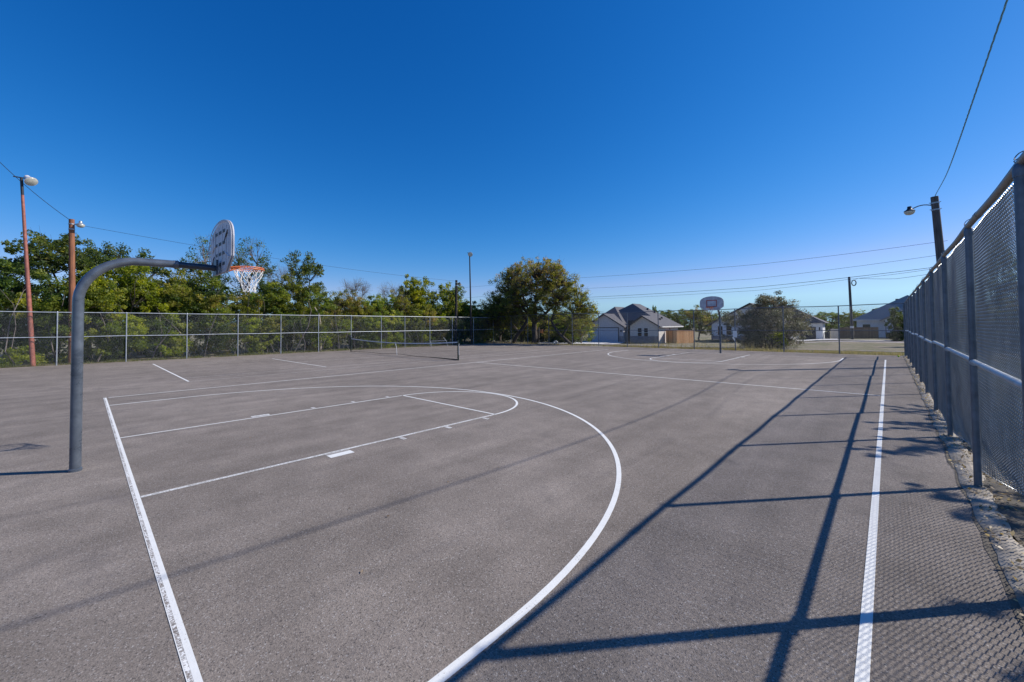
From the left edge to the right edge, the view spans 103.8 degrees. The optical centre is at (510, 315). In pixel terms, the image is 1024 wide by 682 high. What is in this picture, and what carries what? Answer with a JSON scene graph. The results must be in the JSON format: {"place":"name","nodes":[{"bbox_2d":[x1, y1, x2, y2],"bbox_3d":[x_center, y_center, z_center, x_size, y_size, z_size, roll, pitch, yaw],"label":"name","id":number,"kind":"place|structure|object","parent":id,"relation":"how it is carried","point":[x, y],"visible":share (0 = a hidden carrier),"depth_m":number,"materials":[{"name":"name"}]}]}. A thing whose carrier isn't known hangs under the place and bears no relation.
{"place":"outdoors","nodes":[
{"label":"outdoors","id":0,"kind":"place"},
{"bbox_2d":[0,326,1020,542],"bbox_3d":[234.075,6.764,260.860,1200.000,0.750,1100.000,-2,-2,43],"label":"ground","id":1,"kind":"structure","parent":0,"point":[863,346],"depth_m":39.88,"materials":[{"name":"beige plant"}]},
{"bbox_2d":[13,175,37,365],"bbox_3d":[-25.595,-2.405,21.129,0.563,10.165,0.912,-2,-2,43],"label":"light pole","id":2,"kind":"object","parent":1,"relation":"on","point":[29,180],"visible":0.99,"depth_m":21.23,"materials":[{"name":"brown"}]},
{"bbox_2d":[0,257,68,361],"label":"tree","id":3,"kind":"object","parent":1,"relation":"on","point":[8,268],"visible":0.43,"depth_m":24.63,"materials":[{"name":"green plant"}]},
{"bbox_2d":[0,227,116,357],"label":"tree","id":4,"kind":"object","parent":1,"relation":"on","point":[50,259],"visible":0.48,"depth_m":25.87,"materials":[{"name":"green plant"}]},
{"bbox_2d":[68,219,84,362],"bbox_3d":[-25.192,-1.414,23.245,0.788,8.376,0.375,0,-1,-2],"label":"utility pole","id":5,"kind":"object","parent":1,"relation":"on","point":[71,229],"visible":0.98,"depth_m":23.17,"materials":[{"name":"brown wood"}]},
{"bbox_2d":[0,162,67,218],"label":"overhead wire","id":6,"kind":"object","parent":5,"relation":"attached to","point":[31,190],"visible":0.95,"depth_m":22.22,"materials":[{"name":"black metal"}]},
{"bbox_2d":[86,226,449,280],"bbox_3d":[-15.642,-4.518,32.979,27.637,1.367,0.016,1,-2,-45],"label":"overhead wire","id":7,"kind":"object","parent":5,"relation":"attached to","point":[250,254],"visible":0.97,"depth_m":29.65,"materials":[{"name":"black metal"}]},
{"bbox_2d":[61,240,131,331],"bbox_3d":[-28.520,-1.245,27.916,3.631,8.335,3.426,1,-2,-41],"label":"tree","id":8,"kind":"object","parent":1,"relation":"on","point":[100,258],"visible":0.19,"depth_m":27.59,"materials":[{"name":"green plant"}]},
{"bbox_2d":[67,258,170,358],"bbox_3d":[-25.589,-0.498,26.523,4.859,6.723,4.761,1,-2,-38],"label":"tree","id":9,"kind":"object","parent":1,"relation":"on","point":[154,300],"visible":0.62,"depth_m":25.95,"materials":[{"name":"green plant"}]},
{"bbox_2d":[95,245,169,355],"bbox_3d":[-27.737,-1.146,29.600,4.842,8.207,4.569,-2,-2,36],"label":"tree","id":10,"kind":"object","parent":1,"relation":"on","point":[155,270],"visible":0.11,"depth_m":29.55,"materials":[{"name":"green plant"}]},
{"bbox_2d":[137,268,218,343],"bbox_3d":[-24.276,-0.411,29.770,4.773,6.688,4.893,0,-1,-4],"label":"tree","id":11,"kind":"object","parent":1,"relation":"on","point":[175,281],"visible":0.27,"depth_m":29.48,"materials":[{"name":"green plant"}]},
{"bbox_2d":[174,235,237,352],"bbox_3d":[-24.592,-1.878,32.465,4.397,9.740,4.192,0,-2,-19],"label":"tree","id":12,"kind":"object","parent":1,"relation":"on","point":[204,261],"visible":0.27,"depth_m":32.07,"materials":[{"name":"green plant"}]},
{"bbox_2d":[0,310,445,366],"bbox_3d":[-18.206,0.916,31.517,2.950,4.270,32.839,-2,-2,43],"label":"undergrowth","id":13,"kind":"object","parent":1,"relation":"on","point":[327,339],"visible":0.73,"depth_m":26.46,"materials":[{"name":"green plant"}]},
{"bbox_2d":[0,342,483,367],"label":"grass fringe","id":14,"kind":"object","parent":1,"relation":"on","point":[108,361],"depth_m":27.52,"materials":[{"name":"plant"}]},
{"bbox_2d":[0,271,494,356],"bbox_3d":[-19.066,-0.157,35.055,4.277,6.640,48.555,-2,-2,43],"label":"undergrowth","id":15,"kind":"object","parent":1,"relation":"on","point":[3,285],"visible":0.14,"depth_m":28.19,"materials":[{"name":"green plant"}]},
{"bbox_2d":[0,283,496,365],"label":"brush stems","id":16,"kind":"object","parent":1,"relation":"on","point":[54,355],"visible":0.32,"depth_m":28.31,"materials":[{"name":"grey plant"}]},
{"bbox_2d":[0,276,500,363],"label":"undergrowth","id":17,"kind":"object","parent":1,"relation":"on","point":[48,305],"visible":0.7,"depth_m":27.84,"materials":[{"name":"green plant"}]},
{"bbox_2d":[223,236,280,350],"bbox_3d":[-22.261,-2.001,34.195,4.628,10.033,4.413,-1,-2,29],"label":"tree","id":18,"kind":"object","parent":1,"relation":"on","point":[239,260],"visible":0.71,"depth_m":33.99,"materials":[{"name":"green plant"}]},
{"bbox_2d":[262,261,296,348],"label":"tree","id":19,"kind":"object","parent":1,"relation":"on","point":[284,269],"visible":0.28,"depth_m":34.90,"materials":[{"name":"green plant"}]},
{"bbox_2d":[260,273,319,350],"bbox_3d":[-18.846,-0.330,34.329,4.621,6.656,4.508,0,-2,-23],"label":"tree","id":20,"kind":"object","parent":1,"relation":"on","point":[298,305],"visible":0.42,"depth_m":33.78,"materials":[{"name":"green plant"}]},
{"bbox_2d":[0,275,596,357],"bbox_3d":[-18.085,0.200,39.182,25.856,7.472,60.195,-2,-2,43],"label":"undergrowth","id":21,"kind":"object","parent":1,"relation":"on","point":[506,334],"visible":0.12,"depth_m":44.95,"materials":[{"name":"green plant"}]},
{"bbox_2d":[280,249,332,348],"bbox_3d":[-19.043,-1.543,36.839,4.340,9.215,4.600,1,-2,-37],"label":"tree","id":22,"kind":"object","parent":1,"relation":"on","point":[306,269],"visible":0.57,"depth_m":36.59,"materials":[{"name":"green plant"}]},
{"bbox_2d":[314,307,321,350],"bbox_3d":[-15.924,1.071,33.108,0.180,3.632,0.625,-2,-2,43],"label":"dead trunk","id":23,"kind":"object","parent":1,"relation":"on","point":[320,347],"visible":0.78,"depth_m":33.18,"materials":[{"name":"grey wood"}]},
{"bbox_2d":[316,290,358,347],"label":"tree","id":24,"kind":"object","parent":1,"relation":"on","point":[334,312],"visible":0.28,"depth_m":37.52,"materials":[{"name":"green plant"}]},
{"bbox_2d":[323,289,372,347],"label":"tree","id":25,"kind":"object","parent":1,"relation":"on","point":[350,301],"visible":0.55,"depth_m":37.37,"materials":[{"name":"green plant"}]},
{"bbox_2d":[336,277,371,307],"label":"tree","id":26,"kind":"object","parent":1,"relation":"on","point":[355,285],"visible":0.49,"depth_m":41.03,"materials":[{"name":"grey plant"}]},
{"bbox_2d":[353,293,399,338],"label":"tree","id":27,"kind":"object","parent":1,"relation":"on","point":[379,305],"visible":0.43,"depth_m":39.41,"materials":[{"name":"green plant"}]},
{"bbox_2d":[375,282,411,306],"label":"tree","id":28,"kind":"object","parent":1,"relation":"on","point":[384,287],"visible":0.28,"depth_m":43.14,"materials":[{"name":"grey plant"}]},
{"bbox_2d":[385,287,420,342],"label":"tree","id":29,"kind":"object","parent":1,"relation":"on","point":[404,301],"visible":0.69,"depth_m":41.19,"materials":[{"name":"green plant"}]},
{"bbox_2d":[390,274,434,342],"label":"tree","id":30,"kind":"object","parent":1,"relation":"on","point":[414,292],"visible":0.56,"depth_m":43.55,"materials":[{"name":"green plant"}]},
{"bbox_2d":[6,309,865,336],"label":"distant wood","id":31,"kind":"object","parent":1,"relation":"on","point":[679,320],"visible":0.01,"depth_m":126.35,"materials":[{"name":"green plant"}]},
{"bbox_2d":[422,281,469,333],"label":"tree","id":32,"kind":"object","parent":1,"relation":"on","point":[448,301],"visible":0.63,"depth_m":45.55,"materials":[{"name":"green plant"}]},
{"bbox_2d":[454,280,460,344],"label":"utility pole","id":33,"kind":"object","parent":1,"relation":"on","point":[455,326],"visible":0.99,"depth_m":42.41,"materials":[{"name":"brown wood"}]},
{"bbox_2d":[448,299,482,342],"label":"tree","id":34,"kind":"object","parent":1,"relation":"on","point":[466,307],"visible":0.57,"depth_m":45.39,"materials":[{"name":"green plant"}]},
{"bbox_2d":[468,304,491,334],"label":"tree","id":35,"kind":"object","parent":1,"relation":"on","point":[481,310],"visible":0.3,"depth_m":47.25,"materials":[{"name":"green plant"}]},
{"bbox_2d":[486,305,514,340],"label":"shrub","id":36,"kind":"object","parent":1,"relation":"on","point":[499,333],"visible":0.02,"depth_m":53.23,"materials":[{"name":"green plant"}]},
{"bbox_2d":[0,343,1023,681],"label":"court surface","id":37,"kind":"object","parent":1,"relation":"on","point":[736,527],"visible":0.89,"depth_m":3.91,"materials":[{"name":"grey asphalt"}]},
{"bbox_2d":[68,220,264,472],"bbox_3d":[-5.018,0.269,6.252,2.194,3.735,1.320,3,-4,-70],"label":"basketball hoop","id":38,"kind":"object","parent":37,"relation":"on","point":[222,241],"visible":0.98,"depth_m":5.56,"materials":[{"name":"grey paint"}]},
{"bbox_2d":[153,359,323,380],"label":"tennis baseline markings","id":39,"kind":"object","parent":37,"relation":"on","point":[187,380],"visible":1,"depth_m":18.96,"materials":[{"name":"white paint"}]},
{"bbox_2d":[0,311,492,366],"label":"chain link fence","id":40,"kind":"object","parent":37,"relation":"on","point":[187,334],"visible":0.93,"depth_m":27.04,"materials":[{"name":"metal"}]},
{"bbox_2d":[159,346,556,380],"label":"tennis court lines","id":41,"kind":"object","parent":37,"relation":"on","point":[351,358],"visible":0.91,"depth_m":23.25,"materials":[{"name":"paint"}]},
{"bbox_2d":[350,337,458,359],"bbox_3d":[-7.799,2.114,27.192,13.379,1.145,0.104,-2,-2,43],"label":"tennis net","id":42,"kind":"object","parent":37,"relation":"on","point":[457,342],"visible":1,"depth_m":26.55,"materials":[{"name":"black fabric"}]},
{"bbox_2d":[468,252,472,344],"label":"light pole","id":43,"kind":"object","parent":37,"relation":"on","point":[470,254],"visible":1,"depth_m":42.19,"materials":[{"name":"grey metal"}]},
{"bbox_2d":[103,349,885,681],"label":"basketball court lines","id":44,"kind":"object","parent":37,"relation":"on","point":[861,669],"visible":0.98,"depth_m":3.15,"materials":[{"name":"white paint"}]},
{"bbox_2d":[493,303,905,355],"bbox_3d":[10.207,1.142,34.375,33.626,3.084,0.082,-2,-2,43],"label":"chain link fence","id":45,"kind":"object","parent":37,"relation":"on","point":[764,330],"visible":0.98,"depth_m":28.94,"materials":[{"name":"metal"}]},
{"bbox_2d":[700,296,723,352],"bbox_3d":[13.062,0.612,25.422,2.194,3.685,1.320,0,-2,-25],"label":"basketball hoop","id":46,"kind":"object","parent":37,"relation":"on","point":[712,303],"visible":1,"depth_m":25.32,"materials":[{"name":"grey paint"}]},
{"bbox_2d":[499,311,541,341],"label":"shrub","id":47,"kind":"object","parent":1,"relation":"on","point":[523,333],"visible":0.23,"depth_m":48.89,"materials":[{"name":"green plant"}]},
{"bbox_2d":[479,255,599,344],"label":"tree","id":48,"kind":"object","parent":1,"relation":"on","point":[510,305],"visible":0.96,"depth_m":42.86,"materials":[{"name":"green plant"}]},
{"bbox_2d":[541,329,555,342],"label":"shrub","id":49,"kind":"object","parent":1,"relation":"on","point":[550,335],"visible":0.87,"depth_m":43.96,"materials":[{"name":"green plant"}]},
{"bbox_2d":[537,309,569,341],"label":"shrub","id":50,"kind":"object","parent":1,"relation":"on","point":[550,326],"visible":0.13,"depth_m":49.63,"materials":[{"name":"green plant"}]},
{"bbox_2d":[550,314,594,342],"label":"shrub","id":51,"kind":"object","parent":1,"relation":"on","point":[561,329],"visible":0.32,"depth_m":46.38,"materials":[{"name":"green plant"}]},
{"bbox_2d":[566,314,597,342],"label":"tree","id":52,"kind":"object","parent":1,"relation":"on","point":[590,321],"visible":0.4,"depth_m":44.06,"materials":[{"name":"green plant"}]},
{"bbox_2d":[588,304,683,342],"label":"house","id":53,"kind":"structure","parent":1,"relation":"on","point":[637,309],"depth_m":62.26,"materials":[{"name":"grey"}]},
{"bbox_2d":[592,328,617,341],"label":"garage door","id":54,"kind":"structure","parent":53,"relation":"in","point":[604,334],"depth_m":63.22,"materials":[{"name":"white metal"}]},
{"bbox_2d":[658,310,681,324],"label":"tree","id":55,"kind":"object","parent":1,"relation":"on","point":[668,313],"visible":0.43,"depth_m":70.84,"materials":[{"name":"green plant"}]},
{"bbox_2d":[666,330,694,342],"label":"wooden fence","id":56,"kind":"object","parent":1,"relation":"on","point":[679,334],"visible":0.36,"depth_m":57.44,"materials":[{"name":"brown wood"}]},
{"bbox_2d":[672,308,702,329],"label":"tree","id":57,"kind":"object","parent":1,"relation":"on","point":[684,327],"visible":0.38,"depth_m":70.02,"materials":[{"name":"green plant"}]},
{"bbox_2d":[681,304,715,339],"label":"tree","id":58,"kind":"object","parent":1,"relation":"on","point":[703,321],"visible":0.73,"depth_m":66.72,"materials":[{"name":"green plant"}]},
{"bbox_2d":[626,340,772,350],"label":"tall weeds","id":59,"kind":"object","parent":1,"relation":"on","point":[700,345],"visible":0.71,"depth_m":31.22,"materials":[{"name":"green plant"}]},
{"bbox_2d":[501,341,903,355],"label":"dry weeds","id":60,"kind":"object","parent":1,"relation":"on","point":[817,351],"visible":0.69,"depth_m":28.32,"materials":[{"name":"beige plant"}]},
{"bbox_2d":[696,313,721,339],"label":"tree","id":61,"kind":"object","parent":1,"relation":"on","point":[713,317],"visible":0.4,"depth_m":66.96,"materials":[{"name":"green plant"}]},
{"bbox_2d":[709,290,814,348],"bbox_3d":[21.590,1.063,33.930,8.241,6.220,7.970,0,-2,-20],"label":"bush","id":62,"kind":"object","parent":1,"relation":"on","point":[763,301],"visible":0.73,"depth_m":32.45,"materials":[{"name":"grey plant"}]},
{"bbox_2d":[707,303,828,339],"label":"house","id":63,"kind":"structure","parent":1,"relation":"on","point":[715,324],"depth_m":61.34,"materials":[{"name":"white"}]},
{"bbox_2d":[796,327,815,339],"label":"garage door","id":64,"kind":"structure","parent":63,"relation":"in","point":[813,332],"depth_m":61.53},
{"bbox_2d":[824,332,829,338],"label":"wheelie bin","id":65,"kind":"object","parent":1,"relation":"on","point":[827,334],"visible":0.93,"depth_m":60.78,"materials":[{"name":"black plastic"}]},
{"bbox_2d":[817,311,847,331],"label":"tree","id":66,"kind":"object","parent":1,"relation":"on","point":[824,315],"visible":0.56,"depth_m":78.50,"materials":[{"name":"green plant"}]},
{"bbox_2d":[829,312,861,328],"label":"tree","id":67,"kind":"object","parent":1,"relation":"on","point":[848,318],"visible":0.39,"depth_m":75.69,"materials":[{"name":"green plant"}]},
{"bbox_2d":[798,339,903,341],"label":"pale drive edge","id":68,"kind":"object","parent":1,"relation":"on","point":[838,339],"visible":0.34,"depth_m":56.10,"materials":[{"name":"concrete"}]},
{"bbox_2d":[848,277,856,338],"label":"utility pole","id":69,"kind":"object","parent":1,"relation":"on","point":[850,303],"visible":0.98,"depth_m":57.70,"materials":[{"name":"brown wood"}]},
{"bbox_2d":[831,327,878,338],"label":"wooden fence","id":70,"kind":"object","parent":1,"relation":"on","point":[862,333],"visible":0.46,"depth_m":60.39,"materials":[{"name":"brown wood"}]},
{"bbox_2d":[884,307,903,340],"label":"tree","id":71,"kind":"object","parent":1,"relation":"on","point":[895,322],"visible":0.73,"depth_m":50.62,"materials":[{"name":"green plant"}]},
{"bbox_2d":[904,196,944,296],"bbox_3d":[18.349,-1.475,17.610,1.572,7.487,0.379,-1,-2,21],"label":"utility pole","id":72,"kind":"object","parent":1,"relation":"on","point":[937,226],"visible":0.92,"depth_m":17.47,"materials":[{"name":"brown wood"}]},
{"bbox_2d":[436,240,947,289],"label":"power line","id":73,"kind":"object","parent":72,"relation":"attached to","point":[744,265],"visible":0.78,"depth_m":68.20,"materials":[{"name":"black metal"}]},
{"bbox_2d":[474,267,931,303],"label":"power line","id":74,"kind":"object","parent":72,"relation":"attached to","point":[772,285],"visible":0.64,"depth_m":65.71,"materials":[{"name":"black metal"}]},
{"bbox_2d":[483,255,935,296],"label":"power line","id":75,"kind":"object","parent":72,"relation":"attached to","point":[765,277],"visible":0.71,"depth_m":66.44,"materials":[{"name":"black metal"}]},
{"bbox_2d":[604,269,928,298],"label":"power line","id":76,"kind":"object","parent":72,"relation":"attached to","point":[776,288],"visible":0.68,"depth_m":65.38,"materials":[{"name":"black metal"}]},
{"bbox_2d":[934,0,1007,196],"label":"service cable","id":77,"kind":"object","parent":72,"relation":"attached to","point":[999,22],"visible":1,"depth_m":7.15,"materials":[{"name":"metal"}]},
{"bbox_2d":[903,355,1023,611],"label":"kerb","id":78,"kind":"structure","parent":1,"relation":"on","point":[1008,546],"depth_m":4.04,"materials":[{"name":"concrete"}]},
{"bbox_2d":[903,356,1023,631],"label":"kerb joint","id":79,"kind":"object","parent":78,"relation":"on","point":[991,552],"visible":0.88,"depth_m":3.31,"materials":[{"name":"concrete"}]},
{"bbox_2d":[904,151,1023,494],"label":"chain link fence","id":80,"kind":"object","parent":78,"relation":"on","point":[936,332],"visible":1,"depth_m":4.48,"materials":[{"name":"metal"}]},
{"bbox_2d":[940,371,1023,546],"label":"soil strip","id":81,"kind":"object","parent":1,"relation":"on","point":[1011,512],"visible":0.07,"depth_m":4.32,"materials":[{"name":"beige soil"}]},
{"bbox_2d":[905,357,1023,616],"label":"leaf litter","id":82,"kind":"object","parent":81,"relation":"on","point":[1012,534],"visible":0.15,"depth_m":4.40,"materials":[{"name":"brown plant"}]},
{"bbox_2d":[976,283,1019,345],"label":"tree","id":83,"kind":"object","parent":1,"relation":"on","point":[1001,315],"visible":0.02,"depth_m":38.77,"materials":[{"name":"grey plant"}]},
{"bbox_2d":[986,240,1016,340],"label":"tree","id":84,"kind":"object","parent":1,"relation":"on","point":[1001,277],"visible":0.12,"depth_m":38.84,"materials":[{"name":"green plant"}]},
{"bbox_2d":[0,0,1023,330],"label":"sky","id":85,"kind":"structure","parent":0,"point":[610,138],"materials":[{"name":"blue"}]},
{"bbox_2d":[539,341,623,343],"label":"driveway","id":86,"kind":"structure","parent":0,"point":[585,342],"depth_m":55.97,"materials":[{"name":"concrete"}]},
{"bbox_2d":[597,341,1015,354],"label":"gravel road","id":87,"kind":"structure","parent":0,"point":[804,342],"depth_m":40.34,"materials":[{"name":"beige gravel"}]},
{"bbox_2d":[765,332,788,347],"bbox_3d":[20.607,1.870,31.174,1.666,1.405,1.632,1,-2,-44],"label":"shrub","id":88,"kind":"object","parent":87,"relation":"on","point":[779,336],"visible":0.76,"depth_m":30.90,"materials":[{"name":"green plant"}]},
{"bbox_2d":[747,348,1018,389],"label":"grass","id":89,"kind":"structure","parent":0,"point":[882,354],"depth_m":24.91,"materials":[{"name":"green plant"}]},
{"bbox_2d":[853,295,963,337],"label":"house","id":90,"kind":"structure","parent":0,"point":[885,312],"depth_m":64.10,"materials":[{"name":"white"}]}
]}

